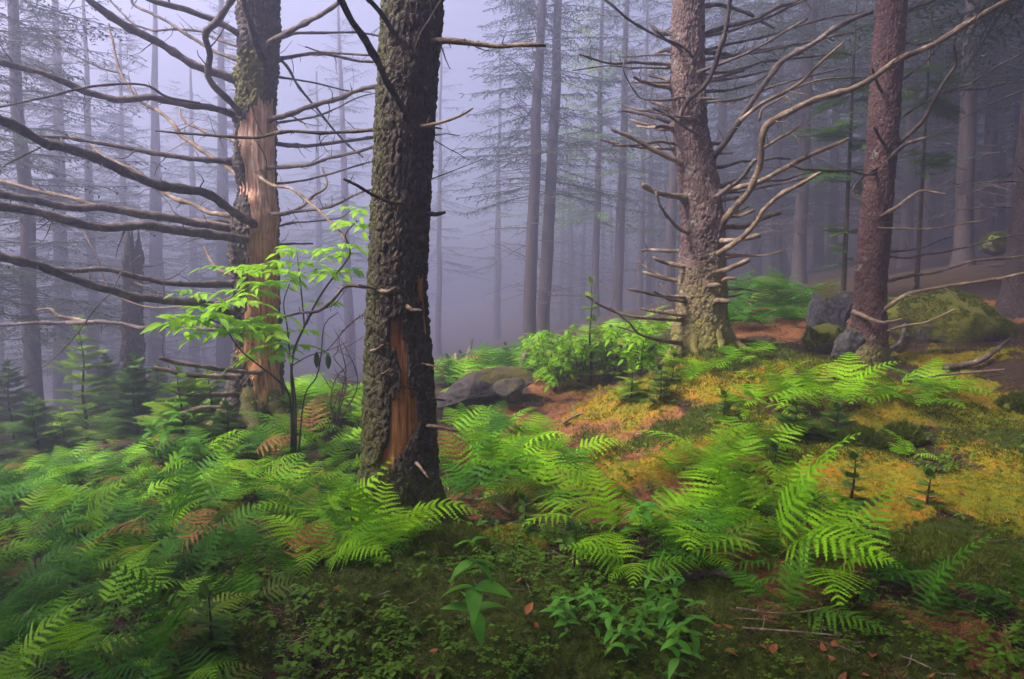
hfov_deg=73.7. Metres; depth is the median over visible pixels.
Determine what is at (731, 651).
fallen leaf
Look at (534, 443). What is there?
fern
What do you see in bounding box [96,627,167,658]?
fern
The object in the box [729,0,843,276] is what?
spruce tree
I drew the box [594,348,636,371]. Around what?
fern
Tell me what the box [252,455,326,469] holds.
fern
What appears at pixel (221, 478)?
fern
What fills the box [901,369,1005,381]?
fallen branch
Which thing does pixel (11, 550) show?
fern
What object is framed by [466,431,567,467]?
fern
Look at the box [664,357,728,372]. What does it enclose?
fern
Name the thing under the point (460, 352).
young fir
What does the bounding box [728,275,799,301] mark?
fern
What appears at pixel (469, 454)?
fern
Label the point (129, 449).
fern
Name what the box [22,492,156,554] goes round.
fern
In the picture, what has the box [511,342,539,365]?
fern
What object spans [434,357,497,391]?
fern
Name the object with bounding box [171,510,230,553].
fern
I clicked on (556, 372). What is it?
young fir
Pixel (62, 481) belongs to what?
fern
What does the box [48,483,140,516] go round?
fern
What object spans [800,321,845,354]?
mossy rock
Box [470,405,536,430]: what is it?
fern
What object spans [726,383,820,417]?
fern
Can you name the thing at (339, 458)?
fern
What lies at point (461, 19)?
sky
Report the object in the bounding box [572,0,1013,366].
knobbly spruce
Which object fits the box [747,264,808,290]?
fern
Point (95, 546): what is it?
fern
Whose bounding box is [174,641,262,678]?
fern
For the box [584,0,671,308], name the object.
spruce tree
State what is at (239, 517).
fern
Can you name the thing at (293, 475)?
fern
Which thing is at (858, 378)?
fern
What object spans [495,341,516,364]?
young fir
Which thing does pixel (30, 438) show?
young fir
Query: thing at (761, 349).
fern
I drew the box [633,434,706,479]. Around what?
fern
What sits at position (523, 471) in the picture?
fern
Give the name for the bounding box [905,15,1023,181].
spruce tree
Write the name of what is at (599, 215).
conifer tree
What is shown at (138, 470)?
fern
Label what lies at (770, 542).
fern
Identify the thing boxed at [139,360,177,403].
young fir
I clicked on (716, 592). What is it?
green moss
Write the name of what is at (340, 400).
dead shrub
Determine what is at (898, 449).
fern
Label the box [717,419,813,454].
fern
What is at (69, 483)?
fern
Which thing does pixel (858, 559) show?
fern
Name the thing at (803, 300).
fern
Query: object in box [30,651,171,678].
fern
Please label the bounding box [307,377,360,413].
fern
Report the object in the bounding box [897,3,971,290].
fir sapling
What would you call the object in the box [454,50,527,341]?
spruce tree
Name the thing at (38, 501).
fern
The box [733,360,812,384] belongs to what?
fern
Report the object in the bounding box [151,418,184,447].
leafy herb
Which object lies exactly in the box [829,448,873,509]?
young fir
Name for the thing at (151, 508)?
fern
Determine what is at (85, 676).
fern
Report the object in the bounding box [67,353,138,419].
young fir
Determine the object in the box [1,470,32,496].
fern
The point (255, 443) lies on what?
fern
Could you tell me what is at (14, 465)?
fern
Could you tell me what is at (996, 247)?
slope rock
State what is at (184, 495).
fern
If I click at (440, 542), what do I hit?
moss cushion
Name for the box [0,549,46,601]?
fern
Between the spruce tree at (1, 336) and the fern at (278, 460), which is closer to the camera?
the fern at (278, 460)
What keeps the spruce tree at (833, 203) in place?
on the ground
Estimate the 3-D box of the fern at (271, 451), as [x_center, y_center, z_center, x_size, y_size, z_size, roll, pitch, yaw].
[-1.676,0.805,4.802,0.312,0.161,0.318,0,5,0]
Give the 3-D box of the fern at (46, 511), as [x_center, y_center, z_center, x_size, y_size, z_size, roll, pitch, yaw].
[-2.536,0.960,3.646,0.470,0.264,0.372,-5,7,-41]
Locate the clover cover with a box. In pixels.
[176,523,707,678]
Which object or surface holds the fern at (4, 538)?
on the ground
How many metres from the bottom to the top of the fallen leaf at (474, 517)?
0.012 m
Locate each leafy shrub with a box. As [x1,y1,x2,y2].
[516,324,578,369]
[519,341,588,392]
[542,327,615,382]
[574,332,645,381]
[595,322,667,376]
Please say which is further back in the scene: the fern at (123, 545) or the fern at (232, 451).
the fern at (232, 451)
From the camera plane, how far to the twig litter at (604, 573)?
2.56 m
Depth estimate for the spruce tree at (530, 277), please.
16.11 m
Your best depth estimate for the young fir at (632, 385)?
5.45 m
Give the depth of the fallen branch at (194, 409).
5.05 m
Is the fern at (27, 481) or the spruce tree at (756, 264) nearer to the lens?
the fern at (27, 481)
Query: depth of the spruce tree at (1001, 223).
23.43 m
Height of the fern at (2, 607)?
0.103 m
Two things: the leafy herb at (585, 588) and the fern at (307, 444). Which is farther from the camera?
the fern at (307, 444)
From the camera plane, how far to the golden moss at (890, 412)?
4.38 m
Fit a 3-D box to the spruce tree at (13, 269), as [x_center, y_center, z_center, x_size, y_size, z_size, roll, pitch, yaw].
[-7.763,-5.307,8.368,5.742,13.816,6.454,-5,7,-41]
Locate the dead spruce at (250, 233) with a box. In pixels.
[0,0,378,440]
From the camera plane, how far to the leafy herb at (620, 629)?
2.12 m
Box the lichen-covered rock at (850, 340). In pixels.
[830,326,864,357]
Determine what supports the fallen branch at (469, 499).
on the ground
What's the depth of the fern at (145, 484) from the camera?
4.02 m
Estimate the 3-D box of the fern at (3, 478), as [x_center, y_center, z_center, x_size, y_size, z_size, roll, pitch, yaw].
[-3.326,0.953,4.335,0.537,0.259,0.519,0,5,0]
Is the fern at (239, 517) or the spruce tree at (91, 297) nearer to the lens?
the fern at (239, 517)
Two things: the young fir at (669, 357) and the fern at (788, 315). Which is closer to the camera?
the young fir at (669, 357)
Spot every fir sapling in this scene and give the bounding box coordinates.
[783,0,869,291]
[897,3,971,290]
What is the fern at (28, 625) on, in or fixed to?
on the ground
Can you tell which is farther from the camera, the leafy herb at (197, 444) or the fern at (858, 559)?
the leafy herb at (197, 444)
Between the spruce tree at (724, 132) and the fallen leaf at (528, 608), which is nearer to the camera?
the fallen leaf at (528, 608)
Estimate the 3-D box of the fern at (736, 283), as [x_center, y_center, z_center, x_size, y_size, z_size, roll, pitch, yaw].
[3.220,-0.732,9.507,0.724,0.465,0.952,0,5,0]
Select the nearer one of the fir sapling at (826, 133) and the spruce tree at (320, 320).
the fir sapling at (826, 133)
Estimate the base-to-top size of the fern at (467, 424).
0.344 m
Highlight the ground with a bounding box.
[0,140,1023,678]
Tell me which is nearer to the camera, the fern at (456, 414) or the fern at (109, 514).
the fern at (109, 514)
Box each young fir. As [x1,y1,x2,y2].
[0,359,67,439]
[0,392,89,466]
[0,406,21,449]
[36,315,135,443]
[41,406,93,453]
[63,353,178,442]
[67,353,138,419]
[133,365,232,444]
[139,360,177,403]
[173,580,239,672]
[179,369,226,422]
[182,367,216,405]
[200,398,250,439]
[434,353,457,382]
[454,349,464,371]
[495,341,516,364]
[513,489,544,537]
[532,335,559,363]
[539,340,588,390]
[565,516,588,576]
[569,276,620,385]
[597,324,628,360]
[609,359,651,400]
[640,363,676,402]
[655,345,687,380]
[707,388,738,421]
[761,398,830,440]
[761,440,791,468]
[806,400,858,438]
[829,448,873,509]
[905,464,950,510]
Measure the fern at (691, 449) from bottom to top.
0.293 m
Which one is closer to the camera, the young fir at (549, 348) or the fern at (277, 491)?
the fern at (277, 491)
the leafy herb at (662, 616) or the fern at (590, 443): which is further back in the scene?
the fern at (590, 443)
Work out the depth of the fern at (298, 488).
3.97 m
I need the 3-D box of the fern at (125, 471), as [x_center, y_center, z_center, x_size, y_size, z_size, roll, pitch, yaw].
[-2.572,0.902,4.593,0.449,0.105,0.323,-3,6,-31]
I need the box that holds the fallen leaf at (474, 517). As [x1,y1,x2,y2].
[468,515,484,519]
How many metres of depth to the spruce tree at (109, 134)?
28.53 m
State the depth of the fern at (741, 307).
8.25 m
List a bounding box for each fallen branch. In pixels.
[179,405,223,415]
[454,353,461,379]
[457,493,498,502]
[465,338,472,372]
[496,500,511,513]
[518,340,537,368]
[562,407,598,424]
[736,603,845,615]
[743,591,838,636]
[890,323,905,350]
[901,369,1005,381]
[942,337,1012,370]
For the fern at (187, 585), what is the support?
on the ground
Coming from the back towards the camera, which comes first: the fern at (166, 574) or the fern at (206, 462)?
the fern at (206, 462)
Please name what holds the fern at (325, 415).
on the ground
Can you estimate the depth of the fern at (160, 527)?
3.25 m
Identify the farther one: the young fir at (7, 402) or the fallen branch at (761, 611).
the young fir at (7, 402)
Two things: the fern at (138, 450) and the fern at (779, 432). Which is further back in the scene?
the fern at (138, 450)
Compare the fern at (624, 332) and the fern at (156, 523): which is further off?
the fern at (624, 332)
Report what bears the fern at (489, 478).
on the ground
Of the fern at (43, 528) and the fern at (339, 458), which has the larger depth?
the fern at (339, 458)
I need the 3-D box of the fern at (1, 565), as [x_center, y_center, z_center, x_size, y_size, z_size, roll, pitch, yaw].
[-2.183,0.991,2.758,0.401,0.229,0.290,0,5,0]
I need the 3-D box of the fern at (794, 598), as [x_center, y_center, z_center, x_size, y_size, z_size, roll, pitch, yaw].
[1.022,0.840,2.406,0.486,0.298,0.419,1,6,15]
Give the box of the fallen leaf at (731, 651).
[725,648,737,655]
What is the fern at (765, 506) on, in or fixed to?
on the ground
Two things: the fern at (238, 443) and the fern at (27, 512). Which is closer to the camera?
the fern at (27, 512)
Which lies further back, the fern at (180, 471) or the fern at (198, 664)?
the fern at (180, 471)
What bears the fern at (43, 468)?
on the ground
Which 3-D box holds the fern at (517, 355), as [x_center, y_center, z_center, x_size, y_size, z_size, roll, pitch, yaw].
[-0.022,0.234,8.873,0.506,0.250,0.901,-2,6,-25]
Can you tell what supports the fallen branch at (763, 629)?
on the ground
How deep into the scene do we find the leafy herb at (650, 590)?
2.33 m
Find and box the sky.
[0,0,1010,336]
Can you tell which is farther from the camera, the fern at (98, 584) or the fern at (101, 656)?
the fern at (98, 584)
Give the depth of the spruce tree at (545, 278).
16.93 m
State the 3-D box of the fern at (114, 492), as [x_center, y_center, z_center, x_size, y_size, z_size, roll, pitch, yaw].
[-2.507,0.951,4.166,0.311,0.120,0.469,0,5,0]
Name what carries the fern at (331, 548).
on the ground
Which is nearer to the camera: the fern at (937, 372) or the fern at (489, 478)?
the fern at (489, 478)
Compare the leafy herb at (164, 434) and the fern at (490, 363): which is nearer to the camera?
the leafy herb at (164, 434)
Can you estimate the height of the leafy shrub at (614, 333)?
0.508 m
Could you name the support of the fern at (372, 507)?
on the ground
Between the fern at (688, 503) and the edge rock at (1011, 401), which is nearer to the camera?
the fern at (688, 503)
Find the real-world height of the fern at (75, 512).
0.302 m
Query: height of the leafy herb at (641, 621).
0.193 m
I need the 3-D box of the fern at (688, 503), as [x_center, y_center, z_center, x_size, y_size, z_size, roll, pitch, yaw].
[0.616,0.750,3.174,0.921,0.339,0.648,4,7,36]
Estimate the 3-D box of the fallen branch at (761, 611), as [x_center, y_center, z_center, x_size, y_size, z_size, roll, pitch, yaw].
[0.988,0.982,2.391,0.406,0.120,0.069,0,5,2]
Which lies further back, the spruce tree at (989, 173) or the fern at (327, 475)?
the spruce tree at (989, 173)
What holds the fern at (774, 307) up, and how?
on the ground
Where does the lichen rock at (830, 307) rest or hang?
on the ground
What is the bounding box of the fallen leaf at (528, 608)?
[524,602,532,614]
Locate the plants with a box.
[0,406,1023,678]
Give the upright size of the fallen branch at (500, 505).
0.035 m
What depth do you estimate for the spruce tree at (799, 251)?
14.83 m
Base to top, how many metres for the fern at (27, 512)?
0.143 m
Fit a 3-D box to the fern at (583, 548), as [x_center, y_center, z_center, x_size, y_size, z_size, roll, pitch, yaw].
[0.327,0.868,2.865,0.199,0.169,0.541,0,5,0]
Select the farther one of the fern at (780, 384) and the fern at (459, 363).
the fern at (459, 363)
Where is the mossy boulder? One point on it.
(982, 321)
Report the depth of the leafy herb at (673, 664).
2.03 m
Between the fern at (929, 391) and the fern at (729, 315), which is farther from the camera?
the fern at (729, 315)
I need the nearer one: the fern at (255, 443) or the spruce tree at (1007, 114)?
the fern at (255, 443)
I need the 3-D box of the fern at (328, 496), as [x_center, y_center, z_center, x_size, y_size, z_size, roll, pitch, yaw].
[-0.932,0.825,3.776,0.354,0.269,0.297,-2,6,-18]
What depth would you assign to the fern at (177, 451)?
4.57 m
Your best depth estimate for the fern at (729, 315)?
7.45 m
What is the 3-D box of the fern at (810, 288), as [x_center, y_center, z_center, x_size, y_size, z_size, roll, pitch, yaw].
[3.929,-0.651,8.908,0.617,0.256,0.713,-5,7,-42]
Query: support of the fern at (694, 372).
on the ground
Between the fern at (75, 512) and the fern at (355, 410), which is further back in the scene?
the fern at (355, 410)
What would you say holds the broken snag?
on the ground
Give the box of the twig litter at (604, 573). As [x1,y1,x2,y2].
[0,339,1023,678]
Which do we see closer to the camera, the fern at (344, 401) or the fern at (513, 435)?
the fern at (513, 435)
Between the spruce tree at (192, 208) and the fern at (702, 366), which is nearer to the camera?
the fern at (702, 366)
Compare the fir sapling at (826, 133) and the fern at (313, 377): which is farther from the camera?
the fir sapling at (826, 133)
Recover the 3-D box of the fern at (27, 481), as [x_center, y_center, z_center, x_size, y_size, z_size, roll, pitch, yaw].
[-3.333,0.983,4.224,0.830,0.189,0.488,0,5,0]
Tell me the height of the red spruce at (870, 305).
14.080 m
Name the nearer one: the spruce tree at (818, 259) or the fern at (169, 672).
the fern at (169, 672)
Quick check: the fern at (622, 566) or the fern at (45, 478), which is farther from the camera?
the fern at (45, 478)
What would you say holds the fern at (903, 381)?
on the ground
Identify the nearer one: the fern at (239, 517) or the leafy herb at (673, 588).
the leafy herb at (673, 588)
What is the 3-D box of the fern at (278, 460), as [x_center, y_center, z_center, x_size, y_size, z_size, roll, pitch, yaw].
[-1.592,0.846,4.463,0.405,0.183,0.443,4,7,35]
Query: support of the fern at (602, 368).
on the ground
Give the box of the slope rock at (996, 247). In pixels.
[978,231,1007,255]
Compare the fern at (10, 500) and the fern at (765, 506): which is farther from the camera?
the fern at (10, 500)
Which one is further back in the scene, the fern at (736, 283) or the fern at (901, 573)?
the fern at (736, 283)
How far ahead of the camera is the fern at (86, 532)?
3.57 m
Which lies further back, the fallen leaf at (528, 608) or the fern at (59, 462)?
the fern at (59, 462)
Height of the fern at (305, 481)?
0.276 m
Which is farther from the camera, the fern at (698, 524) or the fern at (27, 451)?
the fern at (27, 451)
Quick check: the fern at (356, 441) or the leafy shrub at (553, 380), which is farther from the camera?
the leafy shrub at (553, 380)
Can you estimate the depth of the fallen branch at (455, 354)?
9.75 m
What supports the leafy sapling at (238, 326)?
on the ground
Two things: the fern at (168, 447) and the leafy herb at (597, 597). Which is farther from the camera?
the fern at (168, 447)
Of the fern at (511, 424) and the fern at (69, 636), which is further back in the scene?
the fern at (511, 424)
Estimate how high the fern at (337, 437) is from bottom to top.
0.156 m
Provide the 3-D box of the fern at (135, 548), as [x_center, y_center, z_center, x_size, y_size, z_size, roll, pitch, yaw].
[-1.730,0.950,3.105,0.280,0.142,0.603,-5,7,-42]
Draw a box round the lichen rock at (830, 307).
[806,290,852,326]
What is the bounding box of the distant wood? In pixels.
[0,2,1016,373]
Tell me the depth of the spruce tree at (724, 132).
25.62 m
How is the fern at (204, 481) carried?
on the ground
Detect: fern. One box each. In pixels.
[0,464,34,504]
[0,466,23,492]
[0,475,69,514]
[0,477,57,512]
[0,478,56,493]
[0,491,12,500]
[0,493,83,537]
[0,506,56,533]
[0,514,109,554]
[0,518,59,562]
[0,534,13,587]
[0,538,106,612]
[0,541,104,570]
[0,544,30,562]
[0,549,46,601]
[0,552,19,562]
[0,557,46,586]
[0,561,30,591]
[0,596,69,663]
[0,596,91,678]
[0,599,78,661]
[0,601,46,639]
[0,612,40,656]
[0,625,121,671]
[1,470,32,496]
[1,475,110,525]
[1,575,82,616]
[2,446,70,467]
[2,462,27,470]
[3,459,77,478]
[3,516,91,562]
[4,489,74,510]
[6,453,49,480]
[8,450,64,471]
[14,441,103,471]
[15,458,130,499]
[18,551,178,617]
[20,462,58,486]
[20,484,80,517]
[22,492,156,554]
[24,454,81,483]
[25,483,126,573]
[27,471,82,504]
[27,471,90,498]
[29,481,122,508]
[29,587,141,669]
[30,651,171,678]
[31,621,203,678]
[39,461,94,485]
[40,449,91,471]
[40,530,123,576]
[40,542,97,583]
[48,451,117,481]
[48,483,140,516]
[49,518,131,575]
[55,490,211,529]
[57,468,98,485]
[57,484,155,526]
[59,487,143,519]
[61,450,111,464]
[67,491,91,533]
[67,507,113,546]
[71,625,161,678]
[72,446,99,470]
[72,595,142,622]
[73,451,122,486]
[74,446,119,463]
[74,561,115,597]
[74,671,101,678]
[75,452,142,474]
[76,484,129,500]
[77,551,190,641]
[83,474,167,549]
[93,444,125,468]
[93,465,201,491]
[95,465,163,488]
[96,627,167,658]
[97,548,163,594]
[100,452,139,474]
[100,460,173,487]
[100,524,174,568]
[105,564,263,678]
[110,502,194,548]
[111,466,161,496]
[111,520,138,564]
[113,490,146,525]
[117,442,146,466]
[118,472,174,500]
[118,499,172,539]
[119,510,178,557]
[124,434,203,469]
[127,439,157,466]
[127,445,212,473]
[127,466,231,500]
[129,475,194,512]
[129,549,194,610]
[133,656,242,678]
[137,469,184,476]
[140,576,213,623]
[143,436,205,461]
[144,505,239,577]
[145,506,214,552]
[149,460,272,517]
[150,500,216,546]
[152,510,248,581]
[159,489,205,512]
[161,663,260,678]
[164,451,255,527]
[166,463,194,480]
[171,451,252,503]
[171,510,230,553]
[173,432,257,456]
[173,576,256,626]
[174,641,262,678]
[179,523,288,571]
[180,467,243,493]
[181,426,254,463]
[184,448,246,491]
[193,502,279,550]
[201,463,276,495]
[202,546,315,604]
[205,437,256,464]
[208,453,255,476]
[217,467,292,502]
[218,459,268,481]
[222,438,297,456]
[226,427,303,462]
[231,520,333,578]
[233,394,329,447]
[234,453,302,478]
[245,413,305,438]
[246,482,359,533]
[248,479,297,500]
[250,439,289,466]
[250,487,332,553]
[251,383,358,412]
[252,449,310,479]
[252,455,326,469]
[257,473,355,494]
[258,515,390,577]
[262,423,360,460]
[263,511,413,566]
[264,431,327,453]
[264,462,296,489]
[269,470,341,496]
[270,454,349,502]
[281,457,394,552]
[282,486,356,511]
[286,374,337,399]
[286,456,341,503]
[287,396,346,430]
[290,372,326,402]
[293,466,357,491]
[297,379,352,408]
[297,399,362,423]
[298,386,362,418]
[305,460,359,474]
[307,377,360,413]
[308,471,357,498]
[314,384,362,413]
[316,439,340,459]
[318,385,362,431]
[320,468,482,553]
[321,473,357,503]
[323,439,358,469]
[325,431,358,452]
[338,454,360,477]
[342,549,389,571]
[343,427,361,458]
[373,506,441,554]
[433,355,481,374]
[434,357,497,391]
[435,360,474,386]
[436,357,477,364]
[437,406,489,449]
[437,424,509,488]
[438,355,487,368]
[438,440,496,468]
[439,429,506,485]
[440,402,500,437]
[440,455,535,505]
[447,430,546,446]
[452,423,541,466]
[456,348,508,367]
[456,400,545,440]
[461,353,497,367]
[461,364,502,376]
[462,342,498,363]
[462,345,519,367]
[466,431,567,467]
[468,438,582,497]
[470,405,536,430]
[479,443,593,509]
[484,419,563,474]
[487,346,518,366]
[487,415,550,441]
[489,345,520,356]
[490,443,575,474]
[491,447,600,483]
[497,350,528,361]
[502,449,603,522]
[509,347,554,377]
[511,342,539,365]
[512,412,573,454]
[516,353,547,367]
[522,464,694,566]
[532,434,627,466]
[533,474,759,551]
[553,334,592,343]
[564,530,713,587]
[565,336,624,352]
[565,534,615,569]
[567,340,588,364]
[572,325,603,340]
[583,351,618,379]
[584,323,635,336]
[588,318,623,341]
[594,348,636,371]
[605,330,670,344]
[608,494,754,567]
[613,339,659,370]
[621,311,658,330]
[624,305,668,329]
[627,352,655,372]
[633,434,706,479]
[634,423,757,469]
[638,469,717,529]
[639,315,672,336]
[639,500,787,580]
[647,341,666,360]
[653,358,707,381]
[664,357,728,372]
[672,434,781,554]
[676,445,768,484]
[686,445,867,521]
[687,451,893,571]
[698,415,782,476]
[703,432,861,524]
[709,387,768,418]
[712,344,757,364]
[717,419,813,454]
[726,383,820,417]
[726,449,883,554]
[727,270,772,298]
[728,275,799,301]
[728,284,790,309]
[728,290,761,300]
[728,301,778,329]
[728,303,772,325]
[728,307,799,325]
[729,289,793,313]
[729,302,789,320]
[731,533,889,635]
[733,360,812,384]
[738,287,773,310]
[740,274,777,299]
[740,278,772,300]
[740,340,785,353]
[743,367,838,405]
[746,271,802,296]
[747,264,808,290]
[755,280,808,309]
[757,303,807,321]
[757,528,961,609]
[767,291,811,304]
[767,306,805,323]
[769,482,903,605]
[773,301,808,317]
[773,359,844,388]
[774,287,818,298]
[776,374,877,408]
[783,290,811,311]
[788,281,849,297]
[797,277,839,300]
[814,532,1008,632]
[825,352,901,403]
[863,363,938,398]
[869,377,978,408]
[882,428,938,460]
[887,357,996,406]
[935,372,974,392]
[945,553,1023,615]
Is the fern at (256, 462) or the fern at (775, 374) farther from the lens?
the fern at (775, 374)
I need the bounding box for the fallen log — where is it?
[655,568,746,585]
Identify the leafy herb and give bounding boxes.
[140,419,168,447]
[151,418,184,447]
[160,401,194,430]
[176,437,208,459]
[440,536,512,646]
[540,595,573,626]
[549,597,582,637]
[574,582,598,611]
[578,590,606,639]
[598,598,625,654]
[606,616,640,662]
[616,499,661,537]
[625,603,654,648]
[629,573,659,616]
[645,593,678,649]
[658,570,684,624]
[660,622,692,678]
[679,599,715,660]
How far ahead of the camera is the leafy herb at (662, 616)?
2.15 m
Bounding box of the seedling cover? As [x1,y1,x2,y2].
[704,585,1023,678]
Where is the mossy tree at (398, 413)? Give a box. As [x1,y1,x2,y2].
[155,0,545,549]
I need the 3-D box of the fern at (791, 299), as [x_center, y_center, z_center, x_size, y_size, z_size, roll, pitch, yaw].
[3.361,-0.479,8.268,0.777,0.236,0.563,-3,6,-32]
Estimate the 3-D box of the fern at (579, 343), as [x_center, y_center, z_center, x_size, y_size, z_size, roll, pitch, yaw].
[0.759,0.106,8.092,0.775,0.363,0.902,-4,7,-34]
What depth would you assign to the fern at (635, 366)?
6.80 m
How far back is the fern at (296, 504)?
3.28 m
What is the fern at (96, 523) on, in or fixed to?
on the ground
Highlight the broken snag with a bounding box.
[119,230,186,408]
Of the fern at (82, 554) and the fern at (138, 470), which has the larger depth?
the fern at (138, 470)
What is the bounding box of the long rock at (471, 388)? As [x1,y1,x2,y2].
[436,365,532,407]
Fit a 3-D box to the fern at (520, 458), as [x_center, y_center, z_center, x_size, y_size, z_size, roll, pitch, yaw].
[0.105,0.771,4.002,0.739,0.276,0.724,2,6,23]
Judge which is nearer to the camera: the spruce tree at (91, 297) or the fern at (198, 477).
the fern at (198, 477)
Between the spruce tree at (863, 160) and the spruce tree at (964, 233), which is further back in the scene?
the spruce tree at (863, 160)
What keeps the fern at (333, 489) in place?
on the ground
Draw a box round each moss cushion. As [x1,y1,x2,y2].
[403,520,492,560]
[832,422,890,450]
[859,527,1023,597]
[880,418,928,447]
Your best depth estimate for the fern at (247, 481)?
3.92 m
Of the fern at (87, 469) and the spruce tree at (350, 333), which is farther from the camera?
the spruce tree at (350, 333)
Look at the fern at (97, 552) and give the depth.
3.19 m
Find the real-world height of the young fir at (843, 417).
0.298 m
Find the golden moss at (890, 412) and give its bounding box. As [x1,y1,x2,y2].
[68,336,1023,611]
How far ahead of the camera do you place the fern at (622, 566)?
2.65 m
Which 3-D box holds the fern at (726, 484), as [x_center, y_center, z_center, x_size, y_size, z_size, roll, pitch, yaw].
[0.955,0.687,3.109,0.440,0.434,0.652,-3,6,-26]
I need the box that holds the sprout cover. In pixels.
[573,354,1023,549]
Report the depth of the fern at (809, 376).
4.99 m
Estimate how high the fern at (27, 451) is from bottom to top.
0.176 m
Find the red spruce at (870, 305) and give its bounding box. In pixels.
[789,0,1023,365]
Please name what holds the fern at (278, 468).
on the ground
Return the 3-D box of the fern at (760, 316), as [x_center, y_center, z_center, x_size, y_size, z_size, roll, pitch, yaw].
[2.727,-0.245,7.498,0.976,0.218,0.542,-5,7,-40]
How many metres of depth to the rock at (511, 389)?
6.07 m
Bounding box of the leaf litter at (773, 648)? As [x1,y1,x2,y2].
[5,318,1023,678]
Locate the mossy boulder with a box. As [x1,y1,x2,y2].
[887,286,1018,342]
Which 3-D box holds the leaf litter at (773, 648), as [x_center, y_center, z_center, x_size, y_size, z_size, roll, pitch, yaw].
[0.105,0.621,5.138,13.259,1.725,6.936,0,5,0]
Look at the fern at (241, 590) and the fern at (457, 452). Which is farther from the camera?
the fern at (457, 452)
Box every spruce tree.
[0,0,165,412]
[0,0,190,345]
[0,0,198,412]
[0,75,118,415]
[3,0,169,403]
[50,40,194,388]
[72,3,215,401]
[143,0,305,397]
[149,68,216,372]
[281,71,358,374]
[288,6,373,377]
[428,35,488,356]
[433,0,638,336]
[436,0,647,342]
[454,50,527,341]
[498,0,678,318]
[541,0,668,314]
[580,0,767,304]
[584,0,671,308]
[603,0,840,283]
[653,0,902,278]
[665,0,1004,285]
[678,0,842,281]
[727,0,981,268]
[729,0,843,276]
[730,0,946,269]
[757,0,1023,318]
[783,0,953,259]
[784,0,1023,267]
[800,0,1023,267]
[808,0,982,253]
[816,0,1023,255]
[836,2,1017,253]
[840,0,1015,241]
[864,1,1017,231]
[901,3,1013,202]
[902,7,1023,234]
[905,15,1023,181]
[914,0,1019,38]
[945,3,1016,177]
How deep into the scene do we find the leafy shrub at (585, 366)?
7.15 m
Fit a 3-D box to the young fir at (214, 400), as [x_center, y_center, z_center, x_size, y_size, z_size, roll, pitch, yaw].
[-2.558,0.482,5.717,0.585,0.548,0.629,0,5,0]
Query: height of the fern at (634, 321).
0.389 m
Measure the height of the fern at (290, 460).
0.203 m
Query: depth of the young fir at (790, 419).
4.19 m
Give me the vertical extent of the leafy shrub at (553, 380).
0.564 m
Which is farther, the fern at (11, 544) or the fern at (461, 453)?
the fern at (461, 453)
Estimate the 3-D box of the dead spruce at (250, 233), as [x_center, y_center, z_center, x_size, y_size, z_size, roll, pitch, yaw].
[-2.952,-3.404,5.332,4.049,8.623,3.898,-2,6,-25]
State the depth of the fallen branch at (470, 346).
10.03 m
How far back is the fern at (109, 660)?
2.01 m
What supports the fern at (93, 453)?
on the ground
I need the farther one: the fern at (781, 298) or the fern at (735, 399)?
the fern at (781, 298)
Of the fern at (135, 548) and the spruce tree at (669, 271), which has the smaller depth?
the fern at (135, 548)
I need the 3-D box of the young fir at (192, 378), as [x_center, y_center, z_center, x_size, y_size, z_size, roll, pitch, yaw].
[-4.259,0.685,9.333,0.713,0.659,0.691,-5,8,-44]
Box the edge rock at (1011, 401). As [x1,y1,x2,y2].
[993,389,1023,414]
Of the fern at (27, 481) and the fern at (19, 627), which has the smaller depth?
the fern at (19, 627)
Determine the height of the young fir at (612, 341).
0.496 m
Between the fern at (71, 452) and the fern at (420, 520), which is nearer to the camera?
the fern at (420, 520)
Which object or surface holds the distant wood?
on the ground
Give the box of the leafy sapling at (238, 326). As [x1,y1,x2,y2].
[140,206,369,472]
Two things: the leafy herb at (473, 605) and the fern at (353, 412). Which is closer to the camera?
the leafy herb at (473, 605)
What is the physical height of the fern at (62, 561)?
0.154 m
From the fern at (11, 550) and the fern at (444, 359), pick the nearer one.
the fern at (11, 550)
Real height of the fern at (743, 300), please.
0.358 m
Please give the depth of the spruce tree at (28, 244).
12.53 m
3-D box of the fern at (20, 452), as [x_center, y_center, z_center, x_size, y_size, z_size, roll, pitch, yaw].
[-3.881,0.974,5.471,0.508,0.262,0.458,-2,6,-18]
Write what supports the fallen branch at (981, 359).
on the ground
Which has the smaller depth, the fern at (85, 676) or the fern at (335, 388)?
the fern at (85, 676)
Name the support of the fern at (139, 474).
on the ground
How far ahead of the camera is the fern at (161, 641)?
2.03 m
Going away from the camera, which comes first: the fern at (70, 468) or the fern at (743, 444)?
the fern at (743, 444)
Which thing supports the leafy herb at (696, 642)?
on the ground
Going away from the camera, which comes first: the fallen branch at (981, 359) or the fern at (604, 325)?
the fallen branch at (981, 359)
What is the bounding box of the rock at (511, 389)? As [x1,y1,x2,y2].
[491,377,523,401]
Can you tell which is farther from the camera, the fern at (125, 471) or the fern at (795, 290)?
the fern at (795, 290)
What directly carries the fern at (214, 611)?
on the ground
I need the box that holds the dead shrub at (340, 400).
[310,312,364,426]
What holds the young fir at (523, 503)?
on the ground
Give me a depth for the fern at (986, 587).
2.32 m
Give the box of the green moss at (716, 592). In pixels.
[0,308,1023,678]
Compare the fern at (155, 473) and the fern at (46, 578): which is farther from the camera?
the fern at (155, 473)
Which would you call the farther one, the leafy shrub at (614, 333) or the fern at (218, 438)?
the leafy shrub at (614, 333)
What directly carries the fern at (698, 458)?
on the ground
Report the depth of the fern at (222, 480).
4.02 m
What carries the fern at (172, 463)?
on the ground
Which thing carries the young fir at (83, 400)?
on the ground

